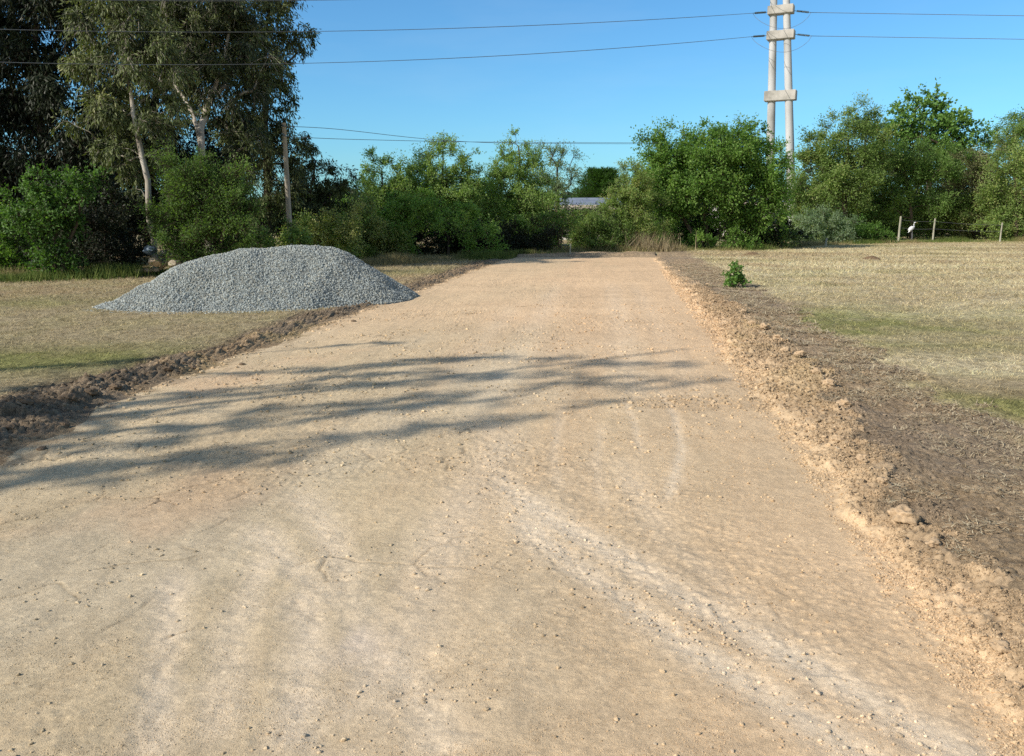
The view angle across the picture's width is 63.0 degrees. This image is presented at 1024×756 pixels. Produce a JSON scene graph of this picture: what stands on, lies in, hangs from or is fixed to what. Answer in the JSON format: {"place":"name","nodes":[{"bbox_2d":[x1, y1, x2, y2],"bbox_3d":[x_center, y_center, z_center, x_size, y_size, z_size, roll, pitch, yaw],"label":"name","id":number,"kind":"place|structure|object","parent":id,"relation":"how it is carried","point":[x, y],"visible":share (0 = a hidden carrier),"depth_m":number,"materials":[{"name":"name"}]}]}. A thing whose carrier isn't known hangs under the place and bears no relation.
{"place":"outdoors","nodes":[
{"label":"outdoors","id":0,"kind":"place"},
{"bbox_2d":[0,256,1023,755],"bbox_3d":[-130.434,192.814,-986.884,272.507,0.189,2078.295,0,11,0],"label":"road","id":1,"kind":"structure","parent":0,"point":[350,624],"depth_m":3.96,"materials":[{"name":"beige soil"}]},
{"bbox_2d":[36,446,47,450],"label":"earth clod","id":2,"kind":"object","parent":1,"relation":"on","point":[41,448],"visible":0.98,"depth_m":5.85,"materials":[{"name":"soil"}]},
{"bbox_2d":[811,367,822,373],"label":"earth clod","id":3,"kind":"object","parent":1,"relation":"on","point":[814,370],"visible":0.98,"depth_m":8.18,"materials":[{"name":"soil"}]},
{"bbox_2d":[829,434,844,440],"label":"earth clod","id":4,"kind":"object","parent":1,"relation":"on","point":[836,437],"visible":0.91,"depth_m":5.83,"materials":[{"name":"soil"}]},
{"bbox_2d":[856,454,868,460],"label":"earth clod","id":5,"kind":"object","parent":1,"relation":"on","point":[861,457],"visible":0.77,"depth_m":5.43,"materials":[{"name":"soil"}]},
{"bbox_2d":[876,477,888,483],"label":"earth clod","id":6,"kind":"object","parent":1,"relation":"on","point":[883,480],"visible":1,"depth_m":4.89,"materials":[{"name":"soil"}]},
{"bbox_2d":[925,537,941,547],"bbox_3d":[2.031,0.798,4.030,0.089,0.059,0.058,0,11,0],"label":"earth clod","id":7,"kind":"object","parent":1,"relation":"on","point":[933,542],"visible":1,"depth_m":4.01,"materials":[{"name":"soil"}]},
{"bbox_2d":[0,227,1023,434],"bbox_3d":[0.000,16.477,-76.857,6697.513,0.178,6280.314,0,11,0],"label":"grass field","id":8,"kind":"structure","parent":0,"point":[943,376],"depth_m":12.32,"materials":[{"name":"beige plant"}]},
{"bbox_2d":[0,183,33,272],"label":"leafy bush","id":9,"kind":"object","parent":8,"relation":"on","point":[9,254],"visible":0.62,"depth_m":22.61,"materials":[{"name":"green plant"}]},
{"bbox_2d":[0,1,51,262],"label":"dark tree","id":10,"kind":"object","parent":8,"relation":"on","point":[3,22],"visible":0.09,"depth_m":27.38,"materials":[{"name":"green plant"}]},
{"bbox_2d":[0,159,115,278],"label":"leafy bush","id":11,"kind":"object","parent":8,"relation":"on","point":[42,217],"visible":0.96,"depth_m":20.90,"materials":[{"name":"green plant"}]},
{"bbox_2d":[0,0,130,266],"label":"dark tree","id":12,"kind":"object","parent":8,"relation":"on","point":[46,88],"visible":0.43,"depth_m":26.24,"materials":[{"name":"green plant"}]},
{"bbox_2d":[61,180,151,269],"bbox_3d":[-11.396,-4.042,23.143,2.702,2.815,3.048,-9,14,-38],"label":"leafy bush","id":13,"kind":"object","parent":8,"relation":"on","point":[113,230],"visible":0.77,"depth_m":22.87,"materials":[{"name":"green plant"}]},
{"bbox_2d":[50,0,207,267],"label":"eucalyptus tree","id":14,"kind":"object","parent":8,"relation":"on","point":[121,117],"visible":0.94,"depth_m":22.65,"materials":[{"name":"green plant"}]},
{"bbox_2d":[136,268,158,272],"bbox_3d":[-9.720,-2.853,22.260,0.592,0.135,0.116,-4,12,-19],"label":"log","id":15,"kind":"object","parent":8,"relation":"on","point":[154,270],"visible":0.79,"depth_m":22.25,"materials":[{"name":"brown wood"}]},
{"bbox_2d":[148,257,161,266],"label":"rubble stone","id":16,"kind":"object","parent":8,"relation":"on","point":[158,263],"visible":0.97,"depth_m":21.94,"materials":[{"name":"brown stone"}]},
{"bbox_2d":[142,245,157,255],"bbox_3d":[-9.825,-3.456,22.637,0.346,0.281,0.309,0,11,0],"label":"rubble stone","id":17,"kind":"object","parent":16,"relation":"on","point":[147,248],"visible":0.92,"depth_m":22.57,"materials":[{"name":"grey stone"}]},
{"bbox_2d":[159,258,167,269],"bbox_3d":[-9.228,-3.048,22.219,0.345,0.349,0.110,-10,15,-42],"label":"log","id":18,"kind":"object","parent":8,"relation":"on","point":[161,267],"visible":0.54,"depth_m":22.17,"materials":[{"name":"brown wood"}]},
{"bbox_2d":[69,0,261,256],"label":"dark tree","id":19,"kind":"object","parent":8,"relation":"on","point":[134,221],"visible":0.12,"depth_m":32.51,"materials":[{"name":"green plant"}]},
{"bbox_2d":[168,260,181,266],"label":"rubble stone","id":20,"kind":"object","parent":8,"relation":"on","point":[172,263],"visible":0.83,"depth_m":21.75,"materials":[{"name":"beige stone"}]},
{"bbox_2d":[126,135,271,273],"bbox_3d":[-8.233,-4.454,22.242,3.809,3.833,2.948,0,11,0],"label":"tamarisk bush","id":21,"kind":"object","parent":8,"relation":"on","point":[228,204],"visible":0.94,"depth_m":21.80,"materials":[{"name":"green plant"}]},
{"bbox_2d":[131,0,293,250],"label":"eucalyptus tree","id":22,"kind":"object","parent":8,"relation":"on","point":[215,23],"visible":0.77,"depth_m":25.41,"materials":[{"name":"green plant"}]},
{"bbox_2d":[91,244,417,313],"bbox_3d":[-4.757,-1.982,16.144,5.814,1.172,5.176,0,11,0],"label":"gravel pile","id":23,"kind":"object","parent":8,"relation":"on","point":[288,277],"visible":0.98,"depth_m":15.05,"materials":[{"name":"gravel"}]},
{"bbox_2d":[204,0,320,247],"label":"eucalyptus tree","id":24,"kind":"object","parent":8,"relation":"on","point":[278,10],"visible":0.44,"depth_m":28.68,"materials":[{"name":"green plant"}]},
{"bbox_2d":[214,212,323,253],"bbox_3d":[-7.206,-3.875,24.172,3.259,1.814,1.924,0,11,0],"label":"shrub","id":25,"kind":"object","parent":8,"relation":"on","point":[290,235],"visible":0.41,"depth_m":23.88,"materials":[{"name":"green plant"}]},
{"bbox_2d":[282,123,291,230],"bbox_3d":[-7.069,-5.648,26.364,0.186,4.659,0.263,0,11,0],"label":"utility pole","id":26,"kind":"object","parent":8,"relation":"on","point":[287,182],"visible":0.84,"depth_m":26.21,"materials":[{"name":"grey wood"}]},
{"bbox_2d":[285,136,677,142],"bbox_3d":[2.729,-10.134,35.750,28.162,1.447,1.820,-10,15,-41],"label":"overhead wire","id":27,"kind":"object","parent":26,"relation":"attached to","point":[456,141],"visible":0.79,"depth_m":32.19,"materials":[{"name":"metal"}]},
{"bbox_2d":[284,126,692,143],"bbox_3d":[2.731,-10.244,35.732,28.162,1.084,1.828,-10,15,-41],"label":"overhead wire","id":28,"kind":"object","parent":26,"relation":"attached to","point":[459,141],"visible":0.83,"depth_m":32.78,"materials":[{"name":"metal"}]},
{"bbox_2d":[271,131,363,246],"bbox_3d":[-7.834,-6.952,32.236,4.288,4.911,2.708,0,11,0],"label":"eucalyptus tree","id":29,"kind":"object","parent":8,"relation":"on","point":[322,196],"visible":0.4,"depth_m":32.05,"materials":[{"name":"green plant"}]},
{"bbox_2d":[275,194,370,257],"bbox_3d":[-6.367,-4.832,28.087,3.406,2.679,2.256,0,11,0],"label":"shrub","id":30,"kind":"object","parent":8,"relation":"on","point":[339,234],"visible":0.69,"depth_m":27.81,"materials":[{"name":"green plant"}]},
{"bbox_2d":[298,226,361,258],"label":"undergrowth bush","id":31,"kind":"object","parent":8,"relation":"on","point":[336,246],"visible":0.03,"depth_m":29.54,"materials":[{"name":"green plant"}]},
{"bbox_2d":[332,188,410,258],"bbox_3d":[-5.592,-5.781,32.548,3.479,3.151,2.497,0,11,0],"label":"shrub","id":32,"kind":"object","parent":8,"relation":"on","point":[375,233],"visible":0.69,"depth_m":32.30,"materials":[{"name":"green plant"}]},
{"bbox_2d":[346,146,419,228],"bbox_3d":[-5.660,-7.680,36.285,2.807,4.705,3.135,-9,14,-40],"label":"hedgerow tree","id":33,"kind":"object","parent":8,"relation":"on","point":[370,186],"visible":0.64,"depth_m":35.76,"materials":[{"name":"green plant"}]},
{"bbox_2d":[355,229,422,255],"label":"undergrowth bush","id":34,"kind":"object","parent":8,"relation":"on","point":[395,246],"visible":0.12,"depth_m":33.52,"materials":[{"name":"green plant"}]},
{"bbox_2d":[271,171,554,242],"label":"hedgerow tree","id":35,"kind":"object","parent":8,"relation":"on","point":[510,204],"visible":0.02,"depth_m":43.75,"materials":[{"name":"green plant"}]},
{"bbox_2d":[383,129,495,247],"bbox_3d":[-3.447,-8.314,37.573,5.551,5.438,3.662,0,11,0],"label":"hedgerow tree","id":36,"kind":"object","parent":8,"relation":"on","point":[462,190],"visible":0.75,"depth_m":37.10,"materials":[{"name":"green plant"}]},
{"bbox_2d":[377,182,511,255],"bbox_3d":[-2.811,-6.157,33.370,5.620,3.278,3.212,0,11,0],"label":"leafy bush","id":37,"kind":"object","parent":8,"relation":"on","point":[400,210],"visible":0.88,"depth_m":33.21,"materials":[{"name":"green plant"}]},
{"bbox_2d":[412,214,563,254],"bbox_3d":[-2.038,-5.916,35.509,8.591,2.383,3.089,0,11,0],"label":"leafy bush","id":38,"kind":"object","parent":8,"relation":"on","point":[519,240],"visible":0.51,"depth_m":35.14,"materials":[{"name":"green plant"}]},
{"bbox_2d":[466,124,566,232],"bbox_3d":[0.095,-8.750,38.940,4.899,6.006,4.083,0,11,0],"label":"hedgerow tree","id":39,"kind":"object","parent":8,"relation":"on","point":[527,202],"visible":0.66,"depth_m":38.55,"materials":[{"name":"green plant"}]},
{"bbox_2d":[479,208,561,252],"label":"undergrowth bush","id":40,"kind":"object","parent":8,"relation":"on","point":[520,220],"visible":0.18,"depth_m":35.85,"materials":[{"name":"green plant"}]},
{"bbox_2d":[520,196,586,249],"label":"bush","id":41,"kind":"object","parent":8,"relation":"on","point":[570,221],"visible":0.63,"depth_m":35.76,"materials":[{"name":"green plant"}]},
{"bbox_2d":[124,187,985,232],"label":"distant woodland","id":42,"kind":"object","parent":8,"relation":"on","point":[348,194],"visible":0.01,"depth_m":78.31,"materials":[{"name":"green plant"}]},
{"bbox_2d":[522,138,594,244],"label":"hedgerow tree","id":43,"kind":"object","parent":8,"relation":"on","point":[558,185],"visible":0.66,"depth_m":43.56,"materials":[{"name":"green plant"}]},
{"bbox_2d":[534,200,653,245],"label":"leafy bush","id":44,"kind":"object","parent":8,"relation":"on","point":[575,209],"visible":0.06,"depth_m":42.79,"materials":[{"name":"green plant"}]},
{"bbox_2d":[568,166,629,203],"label":"conifer tree","id":45,"kind":"object","parent":8,"relation":"on","point":[596,182],"visible":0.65,"depth_m":63.49,"materials":[{"name":"green plant"}]},
{"bbox_2d":[563,199,641,249],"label":"dry shrub","id":46,"kind":"object","parent":8,"relation":"on","point":[602,226],"visible":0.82,"depth_m":37.60,"materials":[{"name":"green plant"}]},
{"bbox_2d":[595,156,674,245],"bbox_3d":[5.624,-7.960,38.771,3.898,4.531,2.808,0,11,0],"label":"feathery bush","id":47,"kind":"object","parent":8,"relation":"on","point":[635,209],"visible":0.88,"depth_m":38.38,"materials":[{"name":"green plant"}]},
{"bbox_2d":[598,230,708,251],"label":"dry reeds","id":48,"kind":"object","parent":8,"relation":"on","point":[648,244],"visible":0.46,"depth_m":37.48,"materials":[{"name":"beige plant"}]},
{"bbox_2d":[641,218,704,246],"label":"undergrowth bush","id":49,"kind":"object","parent":8,"relation":"on","point":[676,236],"visible":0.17,"depth_m":41.78,"materials":[{"name":"green plant"}]},
{"bbox_2d":[682,226,718,247],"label":"shrub","id":50,"kind":"object","parent":8,"relation":"on","point":[698,237],"visible":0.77,"depth_m":39.83,"materials":[{"name":"green plant"}]},
{"bbox_2d":[618,112,805,246],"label":"round bush","id":51,"kind":"object","parent":8,"relation":"on","point":[725,169],"visible":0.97,"depth_m":40.13,"materials":[{"name":"green plant"}]},
{"bbox_2d":[655,205,816,246],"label":"leafy bush","id":52,"kind":"object","parent":8,"relation":"on","point":[774,235],"visible":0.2,"depth_m":42.62,"materials":[{"name":"green plant"}]},
{"bbox_2d":[716,223,763,249],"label":"shrub","id":53,"kind":"object","parent":8,"relation":"on","point":[746,241],"visible":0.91,"depth_m":40.32,"materials":[{"name":"green plant"}]},
{"bbox_2d":[719,220,815,247],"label":"undergrowth bush","id":54,"kind":"object","parent":8,"relation":"on","point":[784,237],"visible":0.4,"depth_m":42.69,"materials":[{"name":"green plant"}]},
{"bbox_2d":[751,0,811,228],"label":"power pylon","id":55,"kind":"object","parent":8,"relation":"on","point":[774,35],"visible":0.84,"depth_m":58.99,"materials":[{"name":"concrete"}]},
{"bbox_2d":[103,0,313,0],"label":"power cable","id":56,"kind":"object","parent":55,"relation":"attached to","point":[167,0],"visible":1,"depth_m":20.85,"materials":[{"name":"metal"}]},
{"bbox_2d":[2,37,744,64],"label":"power cable","id":57,"kind":"object","parent":55,"relation":"attached to","point":[343,62],"visible":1,"depth_m":25.50,"materials":[{"name":"metal"}]},
{"bbox_2d":[0,13,750,31],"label":"power cable","id":58,"kind":"object","parent":55,"relation":"attached to","point":[381,30],"visible":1,"depth_m":28.41,"materials":[{"name":"metal"}]},
{"bbox_2d":[811,12,1022,15],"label":"power cable","id":59,"kind":"object","parent":55,"relation":"attached to","point":[923,14],"visible":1,"depth_m":57.29,"materials":[{"name":"metal"}]},
{"bbox_2d":[829,36,1023,39],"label":"power cable","id":60,"kind":"object","parent":55,"relation":"attached to","point":[912,37],"visible":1,"depth_m":57.58,"materials":[{"name":"metal"}]},
{"bbox_2d":[784,203,850,240],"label":"undergrowth bush","id":61,"kind":"object","parent":8,"relation":"on","point":[819,235],"visible":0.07,"depth_m":54.80,"materials":[{"name":"green plant"}]},
{"bbox_2d":[789,202,865,242],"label":"thicket shrub","id":62,"kind":"object","parent":8,"relation":"on","point":[836,224],"visible":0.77,"depth_m":49.57,"materials":[{"name":"green plant"}]},
{"bbox_2d":[782,89,910,239],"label":"tree","id":63,"kind":"object","parent":8,"relation":"on","point":[833,175],"visible":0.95,"depth_m":53.69,"materials":[{"name":"green plant"}]},
{"bbox_2d":[828,212,900,242],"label":"thicket shrub","id":64,"kind":"object","parent":8,"relation":"on","point":[866,231],"visible":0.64,"depth_m":50.75,"materials":[{"name":"green plant"}]},
{"bbox_2d":[828,194,918,239],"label":"undergrowth bush","id":65,"kind":"object","parent":8,"relation":"on","point":[891,228],"visible":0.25,"depth_m":57.25,"materials":[{"name":"green plant"}]},
{"bbox_2d":[863,256,883,259],"bbox_3d":[13.472,-4.522,31.318,0.840,0.135,1.000,0,11,0],"label":"molehill","id":66,"kind":"object","parent":8,"relation":"on","point":[872,257],"visible":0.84,"depth_m":31.11,"materials":[{"name":"brown soil"}]},
{"bbox_2d":[897,216,901,241],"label":"fence post","id":67,"kind":"object","parent":8,"relation":"on","point":[899,228],"visible":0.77,"depth_m":52.62,"materials":[{"name":"brown wood"}]},
{"bbox_2d":[796,118,1022,236],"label":"tree","id":68,"kind":"object","parent":8,"relation":"on","point":[812,169],"visible":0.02,"depth_m":64.82,"materials":[{"name":"green plant"}]},
{"bbox_2d":[908,222,916,238],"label":"egret","id":69,"kind":"object","parent":8,"relation":"on","point":[910,228],"visible":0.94,"depth_m":51.97,"materials":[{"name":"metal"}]},
{"bbox_2d":[847,131,979,239],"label":"tree","id":70,"kind":"object","parent":8,"relation":"on","point":[917,169],"visible":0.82,"depth_m":55.82,"materials":[{"name":"green plant"}]},
{"bbox_2d":[850,186,980,239],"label":"thicket shrub","id":71,"kind":"object","parent":8,"relation":"on","point":[953,217],"visible":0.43,"depth_m":57.67,"materials":[{"name":"green plant"}]},
{"bbox_2d":[932,218,935,238],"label":"fence post","id":72,"kind":"object","parent":8,"relation":"on","point":[933,228],"visible":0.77,"depth_m":52.64,"materials":[{"name":"brown wood"}]},
{"bbox_2d":[873,78,997,237],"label":"broadleaf tree","id":73,"kind":"object","parent":8,"relation":"on","point":[945,122],"visible":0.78,"depth_m":59.91,"materials":[{"name":"green plant"}]},
{"bbox_2d":[905,189,986,238],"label":"undergrowth bush","id":74,"kind":"object","parent":8,"relation":"on","point":[947,219],"visible":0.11,"depth_m":59.16,"materials":[{"name":"green plant"}]},
{"bbox_2d":[918,143,1014,239],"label":"tree","id":75,"kind":"object","parent":8,"relation":"on","point":[975,170],"visible":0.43,"depth_m":57.85,"materials":[{"name":"green plant"}]},
{"bbox_2d":[946,204,1023,238],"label":"undergrowth bush","id":76,"kind":"object","parent":8,"relation":"on","point":[980,228],"visible":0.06,"depth_m":59.47,"materials":[{"name":"green plant"}]},
{"bbox_2d":[965,118,1023,240],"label":"tree","id":77,"kind":"object","parent":8,"relation":"on","point":[1013,168],"visible":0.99,"depth_m":54.67,"materials":[{"name":"green plant"}]},
{"bbox_2d":[971,104,1023,192],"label":"tree","id":78,"kind":"object","parent":8,"relation":"on","point":[1011,117],"visible":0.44,"depth_m":61.46,"materials":[{"name":"green plant"}]},
{"bbox_2d":[999,222,1002,241],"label":"fence post","id":79,"kind":"object","parent":8,"relation":"on","point":[1001,232],"visible":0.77,"depth_m":52.70,"materials":[{"name":"brown wood"}]},
{"bbox_2d":[986,191,1023,239],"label":"undergrowth bush","id":80,"kind":"object","parent":8,"relation":"on","point":[1022,226],"visible":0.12,"depth_m":55.87,"materials":[{"name":"green plant"}]},
{"bbox_2d":[0,251,1023,589],"bbox_3d":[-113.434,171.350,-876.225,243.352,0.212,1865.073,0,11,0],"label":"soil verge","id":81,"kind":"structure","parent":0,"point":[1004,549],"depth_m":6.46,"materials":[{"name":"brown soil"}]},
{"bbox_2d":[3,422,20,429],"bbox_3d":[-3.710,0.369,6.197,0.118,0.069,0.096,0,11,0],"label":"earth clod","id":82,"kind":"object","parent":81,"relation":"on","point":[11,426],"visible":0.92,"depth_m":6.18,"materials":[{"name":"soil"}]},
{"bbox_2d":[20,399,33,404],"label":"earth clod","id":83,"kind":"object","parent":81,"relation":"on","point":[27,401],"visible":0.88,"depth_m":6.72,"materials":[{"name":"soil"}]},
{"bbox_2d":[60,422,70,427],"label":"earth clod","id":84,"kind":"object","parent":81,"relation":"on","point":[66,424],"visible":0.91,"depth_m":6.43,"materials":[{"name":"soil"}]},
{"bbox_2d":[58,393,78,401],"bbox_3d":[-3.764,0.174,7.106,0.161,0.091,0.134,0,11,0],"label":"earth clod","id":85,"kind":"object","parent":81,"relation":"on","point":[72,397],"visible":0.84,"depth_m":7.07,"materials":[{"name":"soil"}]},
{"bbox_2d":[84,388,97,395],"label":"earth clod","id":86,"kind":"object","parent":81,"relation":"on","point":[92,391],"visible":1,"depth_m":7.35,"materials":[{"name":"soil"}]},
{"bbox_2d":[108,383,121,389],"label":"earth clod","id":87,"kind":"object","parent":81,"relation":"on","point":[112,386],"visible":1,"depth_m":7.71,"materials":[{"name":"soil"}]},
{"bbox_2d":[163,366,172,370],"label":"earth clod","id":88,"kind":"object","parent":81,"relation":"on","point":[167,368],"visible":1,"depth_m":8.55,"materials":[{"name":"soil"}]},
{"bbox_2d":[721,260,751,287],"bbox_3d":[4.966,-2.272,18.659,0.669,0.779,0.526,-6,12,-27],"label":"sapling","id":89,"kind":"object","parent":81,"relation":"on","point":[736,277],"visible":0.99,"depth_m":18.58,"materials":[{"name":"green plant"}]},
{"bbox_2d":[537,267,1023,755],"bbox_3d":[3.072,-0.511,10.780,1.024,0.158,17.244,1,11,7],"label":"crumbled earth","id":90,"kind":"structure","parent":81,"relation":"on","point":[897,477],"depth_m":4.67,"materials":[{"name":"soil"}]},
{"bbox_2d":[760,323,769,328],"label":"earth clod","id":91,"kind":"object","parent":90,"relation":"on","point":[764,325],"visible":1,"depth_m":11.44,"materials":[{"name":"soil"}]},
{"bbox_2d":[780,347,789,351],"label":"earth clod","id":92,"kind":"object","parent":90,"relation":"on","point":[787,349],"visible":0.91,"depth_m":9.53,"materials":[{"name":"soil"}]},
{"bbox_2d":[793,350,806,356],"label":"earth clod","id":93,"kind":"object","parent":90,"relation":"on","point":[802,353],"visible":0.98,"depth_m":9.15,"materials":[{"name":"soil"}]},
{"bbox_2d":[821,378,837,386],"bbox_3d":[2.936,0.050,7.723,0.140,0.093,0.140,0,11,0],"label":"earth clod","id":94,"kind":"object","parent":90,"relation":"on","point":[829,382],"visible":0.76,"depth_m":7.68,"materials":[{"name":"soil"}]},
{"bbox_2d":[887,504,920,524],"bbox_3d":[2.034,0.715,4.319,0.152,0.121,0.150,0,11,0],"label":"earth clod","id":95,"kind":"object","parent":90,"relation":"on","point":[902,513],"visible":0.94,"depth_m":4.28,"materials":[{"name":"soil"}]},
{"bbox_2d":[988,640,1010,654],"bbox_3d":[1.801,0.992,3.081,0.066,0.047,0.068,0,11,0],"label":"earth clod","id":96,"kind":"object","parent":90,"relation":"on","point":[1000,647],"visible":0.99,"depth_m":3.07,"materials":[{"name":"soil"}]},
{"bbox_2d":[836,398,853,405],"bbox_3d":[2.741,0.215,6.895,0.144,0.096,0.116,0,11,0],"label":"earth clod","id":97,"kind":"object","parent":81,"relation":"on","point":[844,401],"visible":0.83,"depth_m":6.87,"materials":[{"name":"soil"}]},
{"bbox_2d":[669,262,1023,563],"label":"straw","id":98,"kind":"object","parent":81,"relation":"on","point":[784,322],"visible":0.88,"depth_m":7.77,"materials":[{"name":"beige plant"}]},
{"bbox_2d":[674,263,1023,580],"bbox_3d":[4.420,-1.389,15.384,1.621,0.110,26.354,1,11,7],"label":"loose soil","id":99,"kind":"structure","parent":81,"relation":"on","point":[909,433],"depth_m":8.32,"materials":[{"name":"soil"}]},
{"bbox_2d":[0,235,1023,282],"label":"tall grass","id":100,"kind":"structure","parent":0,"point":[98,272],"depth_m":29.92,"materials":[{"name":"green plant"}]},
{"bbox_2d":[0,0,1023,197],"label":"sky","id":101,"kind":"structure","parent":0,"point":[593,95],"materials":[{"name":"blue"}]},
{"bbox_2d":[554,198,620,239],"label":"house","id":102,"kind":"structure","parent":0,"point":[581,201],"depth_m":55.57,"materials":[{"name":"paint"}]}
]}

